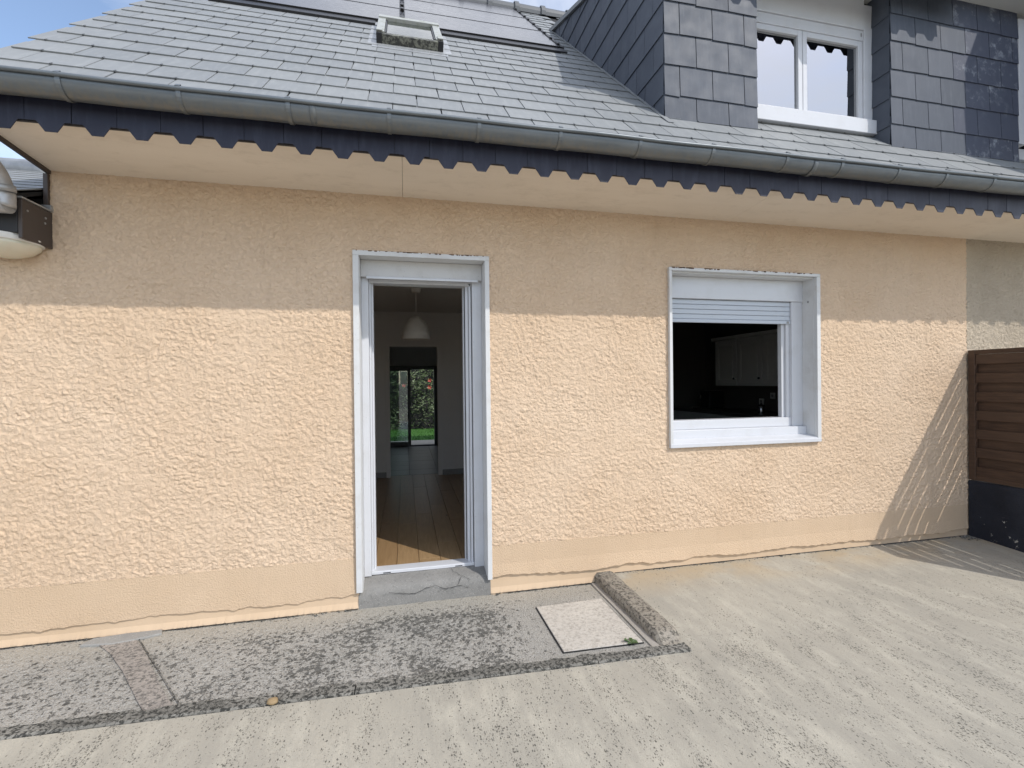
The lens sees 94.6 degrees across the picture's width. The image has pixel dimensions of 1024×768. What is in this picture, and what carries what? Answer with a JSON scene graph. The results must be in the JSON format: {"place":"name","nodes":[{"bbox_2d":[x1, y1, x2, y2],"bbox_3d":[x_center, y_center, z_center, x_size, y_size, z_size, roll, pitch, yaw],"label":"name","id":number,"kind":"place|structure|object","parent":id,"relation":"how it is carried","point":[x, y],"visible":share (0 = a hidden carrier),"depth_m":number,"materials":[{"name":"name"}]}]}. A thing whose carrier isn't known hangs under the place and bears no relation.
{"place":"outdoors","nodes":[
{"label":"outdoors","id":0,"kind":"place"},
{"bbox_2d":[0,0,577,158],"label":"sky","id":1,"kind":"structure","parent":0,"point":[20,20],"materials":[{"name":"blue"}]},
{"bbox_2d":[0,584,649,727],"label":"pavement","id":2,"kind":"structure","parent":0,"point":[41,683],"depth_m":2.55,"materials":[{"name":"concrete"}]},
{"bbox_2d":[80,629,161,646],"bbox_3d":[-2.230,1.469,2.708,0.385,0.030,0.113,-1,0,-13],"label":"cement patch","id":3,"kind":"object","parent":2,"relation":"on","point":[112,639],"visible":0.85,"depth_m":2.70,"materials":[{"name":"grey concrete"}]},
{"bbox_2d":[99,640,173,710],"bbox_3d":[-1.871,1.469,2.384,1.048,0.024,0.151,0,0,39],"label":"repair strip","id":4,"kind":"object","parent":2,"relation":"on","point":[130,659],"visible":0.75,"depth_m":2.38,"materials":[{"name":"grey concrete"}]},
{"bbox_2d":[139,639,179,704],"bbox_3d":[-1.780,1.455,2.388,0.937,0.001,0.006,0,0,42],"label":"repair joint","id":5,"kind":"object","parent":2,"relation":"on","point":[160,673],"visible":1,"depth_m":2.37,"materials":[{"name":"concrete"}]},
{"bbox_2d":[0,642,691,739],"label":"kerb edging","id":6,"kind":"object","parent":2,"relation":"on","point":[133,716],"visible":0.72,"depth_m":2.19,"materials":[{"name":"concrete"}]},
{"bbox_2d":[266,697,277,704],"bbox_3d":[-1.081,1.432,2.132,0.046,0.027,0.042,-1,0,-13],"label":"pebble","id":7,"kind":"object","parent":6,"relation":"on","point":[272,701],"visible":1,"depth_m":2.12,"materials":[{"name":"stone"}]},
{"bbox_2d":[74,655,678,731],"bbox_3d":[-0.702,1.441,2.178,3.354,0.006,0.046,-1,0,-11],"label":"grit","id":8,"kind":"object","parent":2,"relation":"on","point":[551,671],"visible":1,"depth_m":2.39,"materials":[{"name":"grey gravel"}]},
{"bbox_2d":[0,535,980,649],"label":"moss crumbs","id":9,"kind":"object","parent":2,"relation":"on","point":[962,537],"visible":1,"depth_m":3.62,"materials":[{"name":"plant"}]},
{"bbox_2d":[536,599,643,653],"bbox_3d":[0.440,1.446,2.831,0.472,0.037,0.551,-1,0,-13],"label":"inspection cover","id":10,"kind":"object","parent":2,"relation":"on","point":[586,625],"visible":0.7,"depth_m":2.78,"materials":[{"name":"concrete"}]},
{"bbox_2d":[624,638,637,643],"bbox_3d":[0.659,1.417,2.609,0.059,0.022,0.083,-1,0,-45],"label":"weed","id":11,"kind":"object","parent":10,"relation":"on","point":[631,640],"visible":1,"depth_m":2.61,"materials":[{"name":"green plant"}]},
{"bbox_2d":[591,583,659,645],"bbox_3d":[0.690,1.439,2.967,0.043,0.026,0.861,-1,0,-14],"label":"cement strip","id":12,"kind":"object","parent":2,"relation":"on","point":[646,637],"visible":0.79,"depth_m":2.87,"materials":[{"name":"grey concrete"}]},
{"bbox_2d":[390,428,433,440],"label":"lawn","id":13,"kind":"structure","parent":0,"point":[421,430],"depth_m":13.60,"materials":[{"name":"green plant"}]},
{"bbox_2d":[390,440,433,444],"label":"garden path","id":14,"kind":"structure","parent":0,"point":[422,442],"depth_m":11.26,"materials":[{"name":"grey concrete"}]},
{"bbox_2d":[0,535,1023,767],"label":"terrace","id":15,"kind":"structure","parent":0,"point":[905,655],"depth_m":2.13,"materials":[{"name":"concrete"}]},
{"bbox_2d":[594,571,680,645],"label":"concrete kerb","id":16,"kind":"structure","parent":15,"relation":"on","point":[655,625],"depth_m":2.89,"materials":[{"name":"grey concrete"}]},
{"bbox_2d":[968,480,1023,552],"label":"wall","id":17,"kind":"structure","parent":15,"relation":"on","point":[996,513],"depth_m":3.97,"materials":[{"name":"black paint"}]},
{"bbox_2d":[968,347,1023,487],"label":"wooden fence","id":18,"kind":"object","parent":17,"relation":"on","point":[996,414],"visible":1,"depth_m":3.98,"materials":[{"name":"brown wood"}]},
{"label":"ground","id":19,"kind":"structure","parent":0,"visible":0},
{"bbox_2d":[390,369,433,429],"bbox_3d":[-2.582,-0.180,15.016,7.015,3.441,1.766,-1,0,-13],"label":"hedge","id":20,"kind":"object","parent":19,"relation":"on","point":[422,397],"visible":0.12,"depth_m":14.98,"materials":[{"name":"green plant"}]},
{"bbox_2d":[0,0,1023,648],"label":"house","id":21,"kind":"structure","parent":19,"relation":"on","point":[606,228],"depth_m":3.26,"materials":[{"name":"paint"}]},
{"bbox_2d":[0,162,16,209],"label":"wall lamp","id":22,"kind":"object","parent":21,"relation":"attached to","point":[8,193],"visible":0.97,"depth_m":2.38,"materials":[{"name":"metal"}]},
{"bbox_2d":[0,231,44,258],"bbox_3d":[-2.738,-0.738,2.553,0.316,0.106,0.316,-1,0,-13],"label":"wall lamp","id":23,"kind":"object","parent":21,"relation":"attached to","point":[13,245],"visible":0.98,"depth_m":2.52,"materials":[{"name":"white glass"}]},
{"bbox_2d":[0,157,53,248],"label":"lean to","id":24,"kind":"object","parent":21,"relation":"attached to","point":[29,218],"visible":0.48,"depth_m":2.61,"materials":[{"name":"black"}]},
{"bbox_2d":[208,0,567,53],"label":"mounting tray","id":25,"kind":"object","parent":21,"relation":"on","point":[318,14],"visible":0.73,"depth_m":4.38,"materials":[{"name":"black metal"}]},
{"bbox_2d":[247,0,403,21],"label":"solar panel","id":26,"kind":"object","parent":25,"relation":"attached to","point":[357,9],"visible":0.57,"depth_m":4.62,"materials":[{"name":"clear glass"}]},
{"bbox_2d":[350,0,403,7],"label":"solar panel","id":27,"kind":"object","parent":25,"relation":"attached to","point":[394,3],"visible":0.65,"depth_m":5.29,"materials":[{"name":"grey glass"}]},
{"bbox_2d":[403,0,540,30],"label":"solar panel","id":28,"kind":"object","parent":25,"relation":"attached to","point":[460,12],"visible":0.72,"depth_m":5.69,"materials":[{"name":"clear glass"}]},
{"bbox_2d":[419,0,525,17],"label":"solar panel","id":29,"kind":"object","parent":25,"relation":"attached to","point":[485,7],"visible":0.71,"depth_m":6.36,"materials":[{"name":"grey glass"}]},
{"bbox_2d":[404,9,559,47],"bbox_3d":[-0.338,-3.787,5.051,1.588,0.671,0.693,-1,0,-13],"label":"solar panel","id":30,"kind":"object","parent":25,"relation":"attached to","point":[485,29],"visible":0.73,"depth_m":5.01,"materials":[{"name":"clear glass"}]},
{"bbox_2d":[400,372,406,383],"bbox_3d":[-2.192,-0.122,9.569,0.135,0.260,0.003,-1,0,-13],"label":"paper sheet","id":31,"kind":"object","parent":21,"relation":"attached to","point":[403,377],"visible":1,"depth_m":9.57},
{"bbox_2d":[390,366,437,446],"bbox_3d":[-2.244,0.461,9.592,1.440,1.645,0.100,-1,0,-13],"label":"garden door","id":32,"kind":"structure","parent":21,"relation":"in","point":[392,368],"depth_m":9.59,"materials":[{"name":"grey"}]},
{"bbox_2d":[402,287,429,339],"bbox_3d":[-0.971,-0.720,4.783,0.286,0.533,0.286,-1,0,-13],"label":"pendant lamp","id":33,"kind":"object","parent":21,"relation":"hanging from","point":[416,328],"visible":0.98,"depth_m":4.69,"materials":[{"name":"grey metal"}]},
{"bbox_2d":[352,250,492,592],"bbox_3d":[-0.608,0.240,3.261,0.886,2.208,0.291,-1,0,-13],"label":"door frame","id":34,"kind":"structure","parent":21,"relation":"in","point":[467,273],"depth_m":3.23,"materials":[{"name":"white paint"}]},
{"bbox_2d":[711,335,737,385],"bbox_3d":[3.072,-0.315,6.561,0.352,0.675,0.495,-1,0,-13],"label":"wall cabinet","id":35,"kind":"object","parent":21,"relation":"attached to","point":[726,360],"depth_m":6.49,"materials":[{"name":"white wood"}]},
{"bbox_2d":[715,339,736,385],"bbox_3d":[2.932,-0.289,6.503,0.052,0.623,0.437,-1,0,-13],"label":"door","id":36,"kind":"structure","parent":35,"relation":"in","point":[725,351],"depth_m":6.49,"materials":[{"name":"white wood"}]},
{"bbox_2d":[673,406,777,419],"bbox_3d":[3.069,0.790,6.015,0.620,0.870,2.780,-1,0,-13],"label":"kitchen counter","id":37,"kind":"object","parent":21,"relation":"on","point":[680,413],"visible":0.13,"depth_m":6.40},
{"bbox_2d":[757,403,764,412],"bbox_3d":[3.031,0.295,5.750,0.086,0.122,0.086,-1,0,-13],"label":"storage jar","id":38,"kind":"object","parent":37,"relation":"on","point":[760,407],"visible":0.98,"depth_m":5.72,"materials":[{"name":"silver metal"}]},
{"bbox_2d":[667,267,821,447],"bbox_3d":[1.803,-0.204,3.793,1.350,1.352,0.274,-1,0,-13],"label":"kitchen window","id":39,"kind":"structure","parent":21,"relation":"in","point":[793,299],"depth_m":3.81,"materials":[{"name":"white plastic"}]},
{"bbox_2d":[735,331,762,385],"bbox_3d":[3.178,-0.314,6.092,0.352,0.675,0.455,-1,0,-13],"label":"wall cabinet","id":40,"kind":"object","parent":21,"relation":"attached to","point":[749,359],"depth_m":6.04,"materials":[{"name":"white wood"}]},
{"bbox_2d":[737,336,762,385],"bbox_3d":[3.032,-0.288,6.059,0.052,0.623,0.447,-1,0,-13],"label":"door","id":41,"kind":"structure","parent":40,"relation":"in","point":[749,349],"depth_m":6.04,"materials":[{"name":"white wood"}]},
{"bbox_2d":[760,329,777,385],"bbox_3d":[3.280,-0.313,5.644,0.352,0.675,0.455,-1,0,-13],"label":"wall cabinet","id":42,"kind":"object","parent":21,"relation":"attached to","point":[770,355],"depth_m":5.70,"materials":[{"name":"white wood"}]},
{"bbox_2d":[762,333,777,385],"bbox_3d":[3.133,-0.288,5.611,0.052,0.623,0.447,-1,0,-13],"label":"door","id":43,"kind":"structure","parent":42,"relation":"in","point":[770,342],"depth_m":5.70,"materials":[{"name":"white wood"}]},
{"bbox_2d":[770,393,774,398],"bbox_3d":[3.359,0.152,6.090,0.016,0.080,0.080,-1,0,-13],"label":"wall socket","id":44,"kind":"object","parent":21,"relation":"attached to","point":[772,395],"depth_m":6.08,"materials":[{"name":"plastic"}]},
{"bbox_2d":[756,0,876,135],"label":"dormer window","id":45,"kind":"structure","parent":21,"relation":"in","point":[814,57],"depth_m":3.89,"materials":[{"name":"white plastic"}]},
{"bbox_2d":[966,18,1023,534],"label":"neighbour house","id":46,"kind":"structure","parent":19,"relation":"on","point":[995,294],"depth_m":4.25,"materials":[{"name":"paint"}]},
{"bbox_2d":[1017,18,1023,159],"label":"window","id":47,"kind":"structure","parent":46,"relation":"in","point":[1020,21],"depth_m":4.16,"materials":[{"name":"white plastic"}]}
]}

